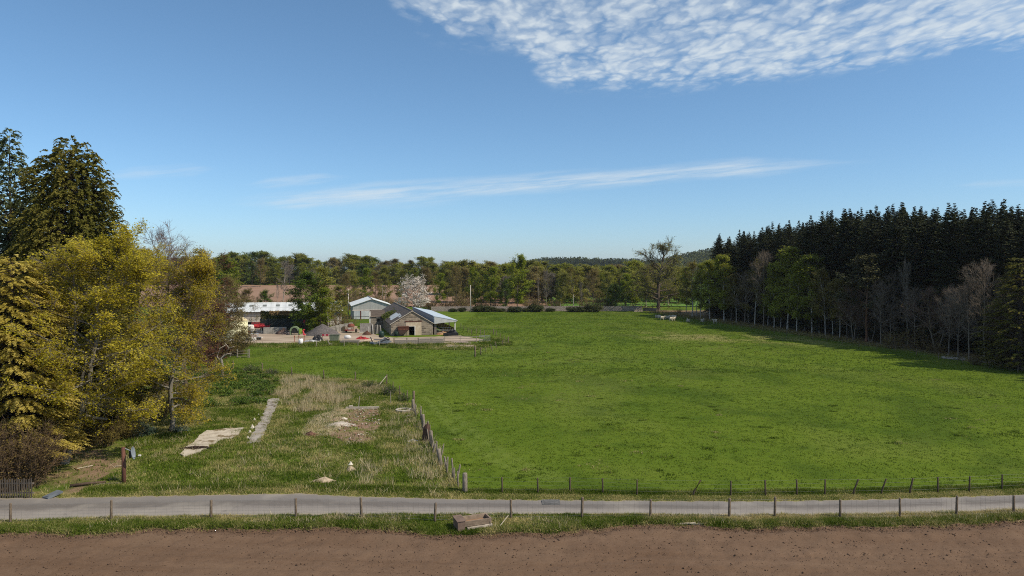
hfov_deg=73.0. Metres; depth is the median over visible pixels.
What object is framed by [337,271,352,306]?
budding tree
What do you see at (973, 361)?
thorn bush
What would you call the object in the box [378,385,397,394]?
bramble
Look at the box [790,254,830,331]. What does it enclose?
birch tree
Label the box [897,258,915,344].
bare tree
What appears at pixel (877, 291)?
bare tree
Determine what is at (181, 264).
broadleaf tree
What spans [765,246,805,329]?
birch tree
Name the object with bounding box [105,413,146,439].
shrub
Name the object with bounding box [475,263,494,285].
broadleaf tree
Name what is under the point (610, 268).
broadleaf tree
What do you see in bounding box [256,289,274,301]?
leafy tree
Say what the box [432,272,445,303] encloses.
lime tree
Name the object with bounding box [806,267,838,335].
birch tree
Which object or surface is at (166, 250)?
bare tree
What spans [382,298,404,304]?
thorn bush
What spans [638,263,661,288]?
broadleaf tree
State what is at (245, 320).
storage tank
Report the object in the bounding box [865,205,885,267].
spruce tree
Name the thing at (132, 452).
satellite dish
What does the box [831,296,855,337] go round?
bare tree
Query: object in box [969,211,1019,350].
spruce tree
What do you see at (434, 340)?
pen fence
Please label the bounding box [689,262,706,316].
birch tree
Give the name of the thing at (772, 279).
birch tree
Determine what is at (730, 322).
undergrowth
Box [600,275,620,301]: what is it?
broadleaf tree
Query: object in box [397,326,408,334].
feed hopper
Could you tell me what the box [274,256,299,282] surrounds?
broadleaf tree
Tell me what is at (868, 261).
pine tree
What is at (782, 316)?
birch tree
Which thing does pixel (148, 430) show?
flower clump
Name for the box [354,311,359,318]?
door
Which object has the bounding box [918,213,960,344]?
spruce tree
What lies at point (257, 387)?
nettle bed
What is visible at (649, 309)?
stone wall
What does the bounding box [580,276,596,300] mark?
bare tree
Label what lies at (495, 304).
thorn bush
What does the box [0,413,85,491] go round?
bush
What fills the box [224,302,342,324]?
machinery shed
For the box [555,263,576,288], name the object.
broadleaf tree
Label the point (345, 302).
slender tree
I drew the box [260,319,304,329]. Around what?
netting screen
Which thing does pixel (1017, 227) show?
spruce tree
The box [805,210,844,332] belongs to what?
spruce tree
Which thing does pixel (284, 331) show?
scrap heap
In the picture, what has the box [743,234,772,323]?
spruce tree
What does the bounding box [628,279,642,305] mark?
lime tree
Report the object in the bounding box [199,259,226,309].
leafy tree
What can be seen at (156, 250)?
beech tree
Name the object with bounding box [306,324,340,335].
gravel pile
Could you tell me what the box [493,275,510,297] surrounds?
bare tree
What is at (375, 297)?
thorn bush
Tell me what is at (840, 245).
spruce tree
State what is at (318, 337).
silage wrap
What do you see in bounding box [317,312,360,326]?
thorn bush
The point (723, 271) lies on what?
birch tree
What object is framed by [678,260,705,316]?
birch tree
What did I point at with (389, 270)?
broadleaf tree
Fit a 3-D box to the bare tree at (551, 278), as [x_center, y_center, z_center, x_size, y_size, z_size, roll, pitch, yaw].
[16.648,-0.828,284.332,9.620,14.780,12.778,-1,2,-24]
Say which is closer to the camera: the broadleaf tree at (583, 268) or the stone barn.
the stone barn
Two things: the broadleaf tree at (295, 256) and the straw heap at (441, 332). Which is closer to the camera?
the straw heap at (441, 332)
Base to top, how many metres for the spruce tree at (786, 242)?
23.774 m
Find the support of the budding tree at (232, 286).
on the ground at (907, 465)
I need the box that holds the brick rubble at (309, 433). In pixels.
[304,431,318,435]
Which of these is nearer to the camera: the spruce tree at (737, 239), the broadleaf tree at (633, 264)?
the spruce tree at (737, 239)
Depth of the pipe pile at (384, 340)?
131.80 m
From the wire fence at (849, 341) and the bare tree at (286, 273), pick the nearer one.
the wire fence at (849, 341)
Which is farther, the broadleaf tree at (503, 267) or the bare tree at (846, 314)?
the broadleaf tree at (503, 267)
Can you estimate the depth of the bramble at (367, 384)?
84.74 m
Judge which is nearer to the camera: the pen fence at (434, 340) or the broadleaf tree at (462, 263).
the pen fence at (434, 340)
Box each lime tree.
[213,253,246,300]
[304,287,335,324]
[355,267,374,298]
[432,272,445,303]
[466,266,482,305]
[477,266,501,305]
[504,253,535,305]
[617,273,634,305]
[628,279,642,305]
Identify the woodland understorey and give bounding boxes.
[153,276,674,300]
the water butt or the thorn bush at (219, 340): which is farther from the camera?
the water butt
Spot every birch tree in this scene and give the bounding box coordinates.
[564,266,580,305]
[677,266,693,312]
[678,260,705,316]
[687,278,706,315]
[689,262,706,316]
[699,259,720,318]
[709,254,736,319]
[723,273,744,322]
[734,281,757,321]
[740,259,771,325]
[756,275,774,325]
[760,262,785,327]
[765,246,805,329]
[770,276,789,327]
[783,261,810,330]
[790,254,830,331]
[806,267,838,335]
[809,280,826,332]
[814,287,844,333]
[823,278,854,336]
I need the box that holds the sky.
[0,0,1023,267]
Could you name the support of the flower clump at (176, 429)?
on the ground at (907, 465)
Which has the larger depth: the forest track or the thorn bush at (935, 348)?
the thorn bush at (935, 348)
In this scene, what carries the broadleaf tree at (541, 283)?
on the ground at (907, 465)
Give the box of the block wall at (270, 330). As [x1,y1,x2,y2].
[263,327,286,333]
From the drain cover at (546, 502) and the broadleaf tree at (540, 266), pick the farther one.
the broadleaf tree at (540, 266)
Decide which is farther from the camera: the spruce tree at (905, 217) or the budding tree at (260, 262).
the budding tree at (260, 262)
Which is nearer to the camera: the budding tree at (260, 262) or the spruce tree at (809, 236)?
the spruce tree at (809, 236)
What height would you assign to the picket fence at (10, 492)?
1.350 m
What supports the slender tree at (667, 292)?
on the ground at (907, 465)
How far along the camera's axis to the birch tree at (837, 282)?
144.12 m
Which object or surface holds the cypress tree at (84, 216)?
on the ground at (907, 465)
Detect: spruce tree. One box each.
[698,238,728,316]
[705,235,728,314]
[708,238,737,318]
[715,241,740,318]
[724,231,754,319]
[729,234,754,320]
[734,230,740,265]
[737,233,760,316]
[739,227,773,322]
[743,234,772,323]
[746,230,762,318]
[750,227,773,272]
[754,225,785,325]
[757,222,775,321]
[758,228,790,326]
[768,233,795,326]
[774,224,796,254]
[780,223,817,329]
[781,226,796,323]
[781,230,805,327]
[783,215,831,330]
[793,220,801,232]
[795,222,804,244]
[797,211,834,330]
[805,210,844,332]
[807,208,861,335]
[820,212,839,272]
[827,216,879,336]
[831,212,850,279]
[838,211,867,332]
[841,211,855,285]
[841,214,898,338]
[842,214,885,337]
[857,215,910,339]
[860,211,919,343]
[864,206,892,320]
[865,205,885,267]
[877,206,926,338]
[877,211,941,343]
[879,202,910,335]
[890,204,895,221]
[890,210,924,306]
[892,209,954,342]
[910,218,936,342]
[911,208,939,277]
[912,202,973,347]
[917,203,977,348]
[918,211,984,345]
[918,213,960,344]
[925,209,945,250]
[931,207,989,352]
[954,203,1011,356]
[960,201,1000,345]
[962,199,1020,352]
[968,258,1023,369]
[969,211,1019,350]
[970,208,982,265]
[977,226,1023,358]
[982,201,997,238]
[983,209,1023,351]
[990,208,1023,288]
[993,202,1004,232]
[999,204,1023,254]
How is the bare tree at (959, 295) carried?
on the ground at (907, 465)
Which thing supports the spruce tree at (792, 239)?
on the ground at (907, 465)
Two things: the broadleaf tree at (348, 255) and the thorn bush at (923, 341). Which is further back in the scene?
the broadleaf tree at (348, 255)
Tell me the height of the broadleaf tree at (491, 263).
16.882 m
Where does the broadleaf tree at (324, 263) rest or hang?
on the ground at (907, 465)
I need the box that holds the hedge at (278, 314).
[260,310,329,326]
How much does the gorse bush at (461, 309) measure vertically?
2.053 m
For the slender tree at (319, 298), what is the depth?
162.22 m
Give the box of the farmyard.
[205,328,482,344]
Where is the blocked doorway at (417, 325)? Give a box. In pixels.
[406,322,420,335]
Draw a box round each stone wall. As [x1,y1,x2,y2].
[431,306,641,310]
[643,307,656,310]
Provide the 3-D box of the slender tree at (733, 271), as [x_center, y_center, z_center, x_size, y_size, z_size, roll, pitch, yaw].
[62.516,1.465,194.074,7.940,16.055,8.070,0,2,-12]
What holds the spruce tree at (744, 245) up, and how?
on the ground at (907, 465)
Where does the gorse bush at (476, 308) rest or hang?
on the ground at (907, 465)
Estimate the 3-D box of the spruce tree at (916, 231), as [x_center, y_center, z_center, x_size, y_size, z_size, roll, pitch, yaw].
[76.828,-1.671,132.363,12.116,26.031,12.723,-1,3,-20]
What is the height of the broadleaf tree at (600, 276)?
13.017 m
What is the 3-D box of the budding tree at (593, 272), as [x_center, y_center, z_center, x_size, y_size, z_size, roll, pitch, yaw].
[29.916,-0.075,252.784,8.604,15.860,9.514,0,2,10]
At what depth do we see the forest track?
111.04 m
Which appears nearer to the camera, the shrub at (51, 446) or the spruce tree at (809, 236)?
the shrub at (51, 446)
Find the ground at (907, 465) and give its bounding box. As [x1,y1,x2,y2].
[1,269,1023,536]
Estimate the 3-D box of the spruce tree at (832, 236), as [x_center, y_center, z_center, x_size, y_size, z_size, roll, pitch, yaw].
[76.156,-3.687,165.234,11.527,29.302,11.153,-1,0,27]
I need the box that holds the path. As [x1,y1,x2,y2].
[249,398,279,442]
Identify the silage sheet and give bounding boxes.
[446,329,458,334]
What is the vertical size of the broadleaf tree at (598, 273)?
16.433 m
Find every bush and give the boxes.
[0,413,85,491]
[170,301,233,363]
[189,292,262,354]
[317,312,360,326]
[344,296,362,309]
[349,289,372,302]
[370,294,394,303]
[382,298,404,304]
[420,300,436,309]
[438,301,454,305]
[452,293,474,306]
[457,307,466,311]
[471,305,481,311]
[476,300,488,305]
[481,305,496,311]
[486,301,504,305]
[493,308,505,311]
[504,306,522,311]
[522,297,540,305]
[527,303,545,311]
[544,307,555,311]
[545,299,563,306]
[565,306,585,311]
[578,297,600,305]
[584,303,602,311]
[596,298,612,305]
[880,331,905,348]
[897,324,953,350]
[925,343,947,352]
[966,354,982,364]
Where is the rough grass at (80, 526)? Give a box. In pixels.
[0,366,1023,537]
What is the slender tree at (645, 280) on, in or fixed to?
on the ground at (907, 465)
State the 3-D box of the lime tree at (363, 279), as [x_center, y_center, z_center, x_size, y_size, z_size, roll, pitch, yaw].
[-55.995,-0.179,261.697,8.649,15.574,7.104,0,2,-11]
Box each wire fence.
[0,495,1019,521]
[232,361,414,403]
[501,474,1020,495]
[644,310,1019,369]
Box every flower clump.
[129,424,156,436]
[172,426,189,432]
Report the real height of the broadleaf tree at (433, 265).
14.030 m
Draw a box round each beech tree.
[0,218,193,464]
[83,232,181,391]
[108,244,236,431]
[133,250,245,372]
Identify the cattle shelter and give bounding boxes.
[412,307,457,334]
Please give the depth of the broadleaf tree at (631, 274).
284.49 m
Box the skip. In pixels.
[329,334,339,340]
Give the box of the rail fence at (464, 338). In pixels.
[444,336,484,341]
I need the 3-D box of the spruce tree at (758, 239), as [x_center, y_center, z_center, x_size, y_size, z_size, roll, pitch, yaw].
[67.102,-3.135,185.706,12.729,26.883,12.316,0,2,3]
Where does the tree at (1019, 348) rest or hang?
on the ground at (907, 465)
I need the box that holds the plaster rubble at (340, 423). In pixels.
[324,421,355,426]
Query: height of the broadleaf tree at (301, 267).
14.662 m
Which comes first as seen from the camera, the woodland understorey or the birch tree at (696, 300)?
the birch tree at (696, 300)
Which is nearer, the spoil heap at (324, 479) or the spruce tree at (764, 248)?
the spoil heap at (324, 479)
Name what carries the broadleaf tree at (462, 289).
on the ground at (907, 465)
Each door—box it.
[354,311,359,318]
[361,311,368,318]
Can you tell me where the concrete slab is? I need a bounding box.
[180,427,243,456]
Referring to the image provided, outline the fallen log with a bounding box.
[70,481,105,486]
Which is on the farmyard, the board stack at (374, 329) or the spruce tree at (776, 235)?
the board stack at (374, 329)
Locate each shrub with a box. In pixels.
[26,421,78,463]
[61,407,107,445]
[79,414,127,448]
[94,401,140,434]
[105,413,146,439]
[143,390,174,420]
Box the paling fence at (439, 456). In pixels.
[411,399,467,492]
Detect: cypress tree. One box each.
[0,127,38,314]
[0,135,174,431]
[0,254,94,474]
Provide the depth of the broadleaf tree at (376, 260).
463.69 m
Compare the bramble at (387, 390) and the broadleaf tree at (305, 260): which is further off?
the broadleaf tree at (305, 260)
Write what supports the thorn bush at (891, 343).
on the ground at (907, 465)
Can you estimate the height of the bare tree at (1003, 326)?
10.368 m
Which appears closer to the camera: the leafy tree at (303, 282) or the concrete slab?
the concrete slab
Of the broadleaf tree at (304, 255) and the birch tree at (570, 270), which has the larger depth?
the broadleaf tree at (304, 255)
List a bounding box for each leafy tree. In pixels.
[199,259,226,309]
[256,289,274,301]
[283,267,337,332]
[497,278,511,305]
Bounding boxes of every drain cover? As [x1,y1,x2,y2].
[42,490,62,498]
[542,499,559,504]
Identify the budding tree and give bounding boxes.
[218,276,240,301]
[234,288,254,302]
[252,258,269,281]
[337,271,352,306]
[367,270,381,297]
[416,265,438,297]
[448,264,464,300]
[583,268,603,303]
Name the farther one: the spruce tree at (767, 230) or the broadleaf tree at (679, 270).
the broadleaf tree at (679, 270)
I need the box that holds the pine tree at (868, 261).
[831,252,898,341]
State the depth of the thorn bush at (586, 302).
247.00 m
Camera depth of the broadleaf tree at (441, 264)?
446.29 m
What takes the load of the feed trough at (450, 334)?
on the ground at (907, 465)
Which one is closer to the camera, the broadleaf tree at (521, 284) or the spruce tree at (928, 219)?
the spruce tree at (928, 219)
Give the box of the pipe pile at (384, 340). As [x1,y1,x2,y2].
[370,337,391,344]
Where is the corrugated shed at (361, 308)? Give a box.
[350,296,389,319]
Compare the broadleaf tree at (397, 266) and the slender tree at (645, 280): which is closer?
the slender tree at (645, 280)
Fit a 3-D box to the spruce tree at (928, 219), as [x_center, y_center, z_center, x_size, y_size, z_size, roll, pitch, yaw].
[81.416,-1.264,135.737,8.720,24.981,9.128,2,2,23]
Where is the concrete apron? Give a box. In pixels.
[444,341,473,346]
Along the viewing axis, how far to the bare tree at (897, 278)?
132.47 m
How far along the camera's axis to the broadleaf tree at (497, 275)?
294.44 m
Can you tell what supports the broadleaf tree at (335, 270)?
on the ground at (907, 465)
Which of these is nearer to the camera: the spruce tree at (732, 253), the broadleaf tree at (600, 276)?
the spruce tree at (732, 253)
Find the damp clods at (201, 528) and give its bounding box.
[0,518,1023,536]
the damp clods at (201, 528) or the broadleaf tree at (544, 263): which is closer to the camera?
the damp clods at (201, 528)
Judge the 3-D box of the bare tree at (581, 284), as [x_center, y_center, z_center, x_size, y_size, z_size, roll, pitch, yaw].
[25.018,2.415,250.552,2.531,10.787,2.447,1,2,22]
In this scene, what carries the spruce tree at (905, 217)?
on the ground at (907, 465)
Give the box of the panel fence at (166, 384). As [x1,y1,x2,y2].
[153,379,179,391]
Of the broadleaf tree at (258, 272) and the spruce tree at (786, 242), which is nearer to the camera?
the spruce tree at (786, 242)
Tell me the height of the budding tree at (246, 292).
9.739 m
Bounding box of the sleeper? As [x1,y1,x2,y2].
[346,405,378,408]
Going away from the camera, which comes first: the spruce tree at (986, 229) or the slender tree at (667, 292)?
the spruce tree at (986, 229)
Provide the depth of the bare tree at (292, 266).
434.35 m
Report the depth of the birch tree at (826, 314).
150.61 m
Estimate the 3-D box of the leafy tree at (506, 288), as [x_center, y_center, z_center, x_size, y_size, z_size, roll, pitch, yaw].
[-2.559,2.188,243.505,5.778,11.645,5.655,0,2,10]
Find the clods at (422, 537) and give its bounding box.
[0,521,1023,575]
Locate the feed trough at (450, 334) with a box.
[443,333,457,335]
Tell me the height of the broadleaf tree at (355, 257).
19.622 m
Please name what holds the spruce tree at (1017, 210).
on the ground at (907, 465)
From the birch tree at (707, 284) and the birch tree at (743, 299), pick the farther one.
the birch tree at (707, 284)
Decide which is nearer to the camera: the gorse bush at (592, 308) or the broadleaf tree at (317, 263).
the gorse bush at (592, 308)
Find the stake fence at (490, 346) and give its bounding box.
[474,329,508,356]
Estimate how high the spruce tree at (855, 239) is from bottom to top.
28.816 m
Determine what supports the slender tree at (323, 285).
on the ground at (907, 465)
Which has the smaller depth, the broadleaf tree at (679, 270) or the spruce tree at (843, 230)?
the spruce tree at (843, 230)
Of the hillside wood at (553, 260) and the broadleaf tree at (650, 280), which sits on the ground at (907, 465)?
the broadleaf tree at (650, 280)
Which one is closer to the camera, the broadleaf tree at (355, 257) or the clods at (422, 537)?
the clods at (422, 537)
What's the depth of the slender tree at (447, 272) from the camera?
266.66 m
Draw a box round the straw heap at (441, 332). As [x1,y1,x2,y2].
[437,330,447,334]
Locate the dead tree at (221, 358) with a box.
[217,343,233,375]
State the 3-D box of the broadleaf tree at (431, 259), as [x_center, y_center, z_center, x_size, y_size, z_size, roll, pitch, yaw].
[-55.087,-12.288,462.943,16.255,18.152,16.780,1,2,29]
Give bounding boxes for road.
[0,493,1023,520]
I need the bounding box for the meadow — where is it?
[549,284,705,305]
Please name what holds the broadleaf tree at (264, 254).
on the ground at (907, 465)
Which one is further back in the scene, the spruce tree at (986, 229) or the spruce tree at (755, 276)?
the spruce tree at (755, 276)
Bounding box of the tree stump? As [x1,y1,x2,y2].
[422,423,429,441]
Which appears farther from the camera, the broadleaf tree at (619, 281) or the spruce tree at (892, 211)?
the broadleaf tree at (619, 281)
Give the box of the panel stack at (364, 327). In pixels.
[359,323,371,332]
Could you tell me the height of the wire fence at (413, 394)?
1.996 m
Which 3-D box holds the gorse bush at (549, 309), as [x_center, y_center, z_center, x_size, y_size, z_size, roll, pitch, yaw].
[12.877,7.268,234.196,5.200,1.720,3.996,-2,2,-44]
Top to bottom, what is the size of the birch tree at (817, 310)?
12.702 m
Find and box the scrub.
[440,299,680,310]
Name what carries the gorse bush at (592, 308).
on the ground at (907, 465)
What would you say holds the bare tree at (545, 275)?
on the ground at (907, 465)
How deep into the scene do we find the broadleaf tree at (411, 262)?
467.96 m
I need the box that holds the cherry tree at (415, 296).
[393,274,431,307]
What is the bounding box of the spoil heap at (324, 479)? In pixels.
[310,476,335,482]
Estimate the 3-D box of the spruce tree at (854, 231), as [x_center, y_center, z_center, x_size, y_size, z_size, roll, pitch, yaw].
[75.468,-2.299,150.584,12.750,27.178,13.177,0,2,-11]
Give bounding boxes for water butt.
[378,331,383,337]
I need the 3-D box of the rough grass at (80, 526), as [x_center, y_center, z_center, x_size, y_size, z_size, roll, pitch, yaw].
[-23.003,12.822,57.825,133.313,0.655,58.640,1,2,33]
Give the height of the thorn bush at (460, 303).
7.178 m
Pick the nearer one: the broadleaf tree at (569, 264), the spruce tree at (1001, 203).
the spruce tree at (1001, 203)
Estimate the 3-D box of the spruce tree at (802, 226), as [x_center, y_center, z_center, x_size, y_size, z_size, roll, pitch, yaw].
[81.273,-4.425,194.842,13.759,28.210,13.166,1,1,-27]
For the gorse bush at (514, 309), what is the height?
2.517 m
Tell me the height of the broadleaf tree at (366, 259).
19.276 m
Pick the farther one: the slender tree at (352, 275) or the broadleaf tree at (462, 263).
the broadleaf tree at (462, 263)
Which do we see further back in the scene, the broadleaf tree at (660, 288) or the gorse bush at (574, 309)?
the broadleaf tree at (660, 288)
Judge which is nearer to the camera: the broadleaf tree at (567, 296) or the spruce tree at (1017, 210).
the spruce tree at (1017, 210)
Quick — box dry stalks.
[15,366,1023,530]
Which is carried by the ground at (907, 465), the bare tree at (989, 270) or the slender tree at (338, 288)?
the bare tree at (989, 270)
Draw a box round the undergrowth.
[650,310,1023,370]
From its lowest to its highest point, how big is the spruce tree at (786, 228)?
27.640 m
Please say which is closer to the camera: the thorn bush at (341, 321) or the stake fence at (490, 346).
the stake fence at (490, 346)
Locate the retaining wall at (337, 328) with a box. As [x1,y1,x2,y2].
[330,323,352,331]
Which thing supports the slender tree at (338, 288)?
on the farmyard
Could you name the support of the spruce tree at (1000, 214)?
on the ground at (907, 465)
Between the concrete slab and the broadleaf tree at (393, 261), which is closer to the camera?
the concrete slab
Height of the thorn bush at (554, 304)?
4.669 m
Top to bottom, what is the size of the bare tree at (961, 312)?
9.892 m
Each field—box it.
[0,520,1023,575]
[136,285,545,305]
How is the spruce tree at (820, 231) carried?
on the ground at (907, 465)
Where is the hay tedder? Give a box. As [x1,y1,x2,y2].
[251,322,268,332]
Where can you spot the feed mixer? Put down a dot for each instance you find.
(294, 329)
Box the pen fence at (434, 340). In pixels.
[395,338,443,343]
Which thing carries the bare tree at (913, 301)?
on the ground at (907, 465)
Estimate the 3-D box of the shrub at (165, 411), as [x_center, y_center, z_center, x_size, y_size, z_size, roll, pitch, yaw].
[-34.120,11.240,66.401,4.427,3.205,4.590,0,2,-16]
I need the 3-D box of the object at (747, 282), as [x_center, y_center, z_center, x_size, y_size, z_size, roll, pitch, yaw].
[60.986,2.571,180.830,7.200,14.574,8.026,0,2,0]
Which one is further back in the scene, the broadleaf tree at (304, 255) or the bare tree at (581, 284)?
the broadleaf tree at (304, 255)
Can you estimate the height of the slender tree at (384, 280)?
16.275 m
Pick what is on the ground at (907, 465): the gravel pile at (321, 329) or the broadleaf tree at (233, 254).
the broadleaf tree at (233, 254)
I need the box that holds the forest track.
[942,356,1013,365]
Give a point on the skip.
(333, 337)
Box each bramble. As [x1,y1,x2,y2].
[241,364,260,371]
[262,368,278,373]
[361,380,375,387]
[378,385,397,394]
[397,391,410,400]
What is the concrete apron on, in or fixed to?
on the ground at (907, 465)
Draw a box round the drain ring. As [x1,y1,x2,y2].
[396,407,411,412]
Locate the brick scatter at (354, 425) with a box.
[313,409,380,440]
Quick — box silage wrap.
[312,334,323,340]
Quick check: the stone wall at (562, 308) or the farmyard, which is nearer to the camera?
the farmyard
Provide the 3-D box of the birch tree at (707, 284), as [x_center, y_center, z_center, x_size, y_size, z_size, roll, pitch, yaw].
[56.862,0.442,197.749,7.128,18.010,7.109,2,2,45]
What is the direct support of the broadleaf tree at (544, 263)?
on the ground at (907, 465)
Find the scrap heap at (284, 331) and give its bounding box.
[276,328,289,334]
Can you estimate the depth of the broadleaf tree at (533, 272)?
280.88 m
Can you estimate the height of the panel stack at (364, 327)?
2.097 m
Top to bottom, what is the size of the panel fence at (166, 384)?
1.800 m
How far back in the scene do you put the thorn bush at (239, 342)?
115.93 m
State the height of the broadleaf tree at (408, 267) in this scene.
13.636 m
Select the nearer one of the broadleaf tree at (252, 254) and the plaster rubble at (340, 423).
the plaster rubble at (340, 423)
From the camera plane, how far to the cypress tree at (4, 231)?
64.35 m
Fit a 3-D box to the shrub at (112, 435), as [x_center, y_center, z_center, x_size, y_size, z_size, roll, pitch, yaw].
[-33.629,11.611,56.450,4.237,2.959,4.086,0,2,0]
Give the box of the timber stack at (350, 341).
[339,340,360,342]
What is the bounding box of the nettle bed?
[173,367,279,406]
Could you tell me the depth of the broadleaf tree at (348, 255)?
470.78 m
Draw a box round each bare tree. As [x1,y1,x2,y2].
[136,221,218,397]
[277,259,293,301]
[284,265,293,284]
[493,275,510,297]
[536,278,540,305]
[542,269,548,305]
[543,271,563,300]
[578,281,584,297]
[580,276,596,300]
[656,277,676,301]
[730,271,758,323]
[747,249,778,325]
[830,283,872,339]
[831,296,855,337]
[849,299,892,341]
[860,280,900,342]
[874,273,915,343]
[875,302,905,338]
[891,286,939,347]
[894,248,946,312]
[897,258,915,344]
[901,283,964,350]
[930,286,968,354]
[936,281,994,360]
[938,301,979,356]
[954,258,1015,361]
[967,288,1023,360]
[981,302,1023,349]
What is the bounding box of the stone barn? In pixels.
[369,302,433,335]
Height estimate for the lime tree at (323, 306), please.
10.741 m
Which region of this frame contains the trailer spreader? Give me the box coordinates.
[345,323,356,331]
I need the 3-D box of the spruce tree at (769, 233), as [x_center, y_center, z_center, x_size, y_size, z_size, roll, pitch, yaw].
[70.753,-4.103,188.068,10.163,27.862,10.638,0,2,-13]
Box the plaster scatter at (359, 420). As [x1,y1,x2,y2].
[317,408,379,442]
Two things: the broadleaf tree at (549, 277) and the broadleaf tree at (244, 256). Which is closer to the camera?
the broadleaf tree at (549, 277)
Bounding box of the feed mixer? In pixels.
[290,326,301,334]
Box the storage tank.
[226,317,247,338]
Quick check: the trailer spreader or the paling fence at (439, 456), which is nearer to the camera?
the paling fence at (439, 456)
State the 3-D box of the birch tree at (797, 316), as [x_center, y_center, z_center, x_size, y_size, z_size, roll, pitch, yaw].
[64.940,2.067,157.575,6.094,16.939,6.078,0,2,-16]
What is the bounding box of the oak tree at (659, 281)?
[620,236,687,310]
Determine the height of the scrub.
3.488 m
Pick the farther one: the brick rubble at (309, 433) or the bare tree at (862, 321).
the bare tree at (862, 321)
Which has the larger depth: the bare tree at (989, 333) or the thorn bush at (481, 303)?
the thorn bush at (481, 303)
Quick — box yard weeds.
[227,336,514,349]
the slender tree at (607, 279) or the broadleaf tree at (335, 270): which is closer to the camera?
the slender tree at (607, 279)
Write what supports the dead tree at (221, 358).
on the ground at (907, 465)
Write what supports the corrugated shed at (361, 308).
on the ground at (907, 465)
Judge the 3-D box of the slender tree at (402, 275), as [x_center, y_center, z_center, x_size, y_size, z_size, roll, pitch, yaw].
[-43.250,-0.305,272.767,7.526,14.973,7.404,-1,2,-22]
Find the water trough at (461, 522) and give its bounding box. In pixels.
[452,513,491,532]
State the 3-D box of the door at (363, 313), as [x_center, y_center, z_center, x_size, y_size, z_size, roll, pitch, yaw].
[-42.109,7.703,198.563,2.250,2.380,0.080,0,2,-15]
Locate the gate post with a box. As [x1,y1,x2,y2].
[121,447,125,482]
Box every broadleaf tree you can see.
[169,256,189,283]
[210,261,222,284]
[225,251,240,260]
[227,256,253,281]
[235,253,255,282]
[240,251,270,282]
[240,260,257,284]
[250,250,284,281]
[255,265,269,284]
[264,258,283,279]
[267,262,284,284]
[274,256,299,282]
[276,256,286,281]
[284,252,310,281]
[290,252,314,277]
[292,256,317,279]
[294,262,310,282]
[310,259,323,278]
[320,257,344,280]
[321,268,332,283]
[322,261,331,277]
[327,266,343,284]
[337,258,362,284]
[340,253,360,274]
[340,254,360,280]
[350,264,373,284]
[357,255,376,282]
[368,257,381,269]
[371,260,393,280]
[376,265,393,282]
[385,259,402,279]
[389,262,401,284]
[399,269,413,283]
[402,260,420,276]
[402,264,414,280]
[409,267,418,279]
[410,256,433,281]
[417,267,432,284]
[418,256,434,272]
[429,263,438,284]
[433,261,455,293]
[436,261,446,279]
[446,259,474,292]
[450,270,468,301]
[454,266,482,300]
[458,260,487,292]
[469,270,494,302]
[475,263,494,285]
[481,272,507,300]
[485,261,499,283]
[488,262,514,292]
[508,272,532,303]
[517,259,546,291]
[519,266,543,302]
[525,260,555,290]
[531,269,552,300]
[541,260,553,269]
[542,265,563,289]
[545,264,574,288]
[550,267,577,296]
[554,271,588,302]
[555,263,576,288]
[569,276,590,302]
[574,264,601,292]
[584,264,607,292]
[591,272,605,300]
[599,265,621,286]
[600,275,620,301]
[611,272,630,299]
[614,264,626,281]
[616,259,642,295]
[619,269,645,301]
[637,266,661,301]
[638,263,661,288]
[650,270,670,299]
[669,265,690,296]
[669,277,691,302]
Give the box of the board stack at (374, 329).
[371,325,380,333]
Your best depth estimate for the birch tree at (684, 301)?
224.50 m
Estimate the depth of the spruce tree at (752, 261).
193.96 m
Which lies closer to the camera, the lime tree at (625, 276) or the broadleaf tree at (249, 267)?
the lime tree at (625, 276)
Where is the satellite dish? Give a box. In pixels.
[125,447,140,458]
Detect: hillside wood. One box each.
[527,256,660,263]
[546,259,628,271]
[642,248,734,273]
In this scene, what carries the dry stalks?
on the ground at (907, 465)
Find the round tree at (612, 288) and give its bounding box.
[603,284,626,305]
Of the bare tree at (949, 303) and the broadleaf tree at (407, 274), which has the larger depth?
the broadleaf tree at (407, 274)
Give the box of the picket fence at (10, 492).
[0,478,33,497]
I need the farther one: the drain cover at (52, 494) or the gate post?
the gate post
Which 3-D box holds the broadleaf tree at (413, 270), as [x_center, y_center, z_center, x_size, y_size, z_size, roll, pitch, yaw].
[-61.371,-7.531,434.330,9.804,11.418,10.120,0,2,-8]
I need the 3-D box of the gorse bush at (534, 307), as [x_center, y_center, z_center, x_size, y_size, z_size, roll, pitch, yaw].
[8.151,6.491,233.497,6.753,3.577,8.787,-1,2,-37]
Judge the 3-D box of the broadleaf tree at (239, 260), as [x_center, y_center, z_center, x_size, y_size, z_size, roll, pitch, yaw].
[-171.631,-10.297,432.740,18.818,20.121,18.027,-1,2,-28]
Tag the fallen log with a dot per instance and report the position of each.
(82, 484)
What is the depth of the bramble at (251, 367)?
96.39 m
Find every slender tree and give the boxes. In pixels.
[308,279,330,317]
[309,265,341,326]
[329,284,352,321]
[339,297,350,323]
[345,270,362,297]
[376,266,393,298]
[393,269,410,299]
[440,269,455,298]
[556,272,571,305]
[600,270,613,298]
[634,265,655,306]
[655,263,672,303]
[718,265,745,319]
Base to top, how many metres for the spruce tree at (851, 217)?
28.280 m
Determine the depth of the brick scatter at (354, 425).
64.68 m
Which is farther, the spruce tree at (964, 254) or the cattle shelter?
the cattle shelter
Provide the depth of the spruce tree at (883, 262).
139.25 m
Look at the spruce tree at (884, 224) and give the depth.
147.30 m

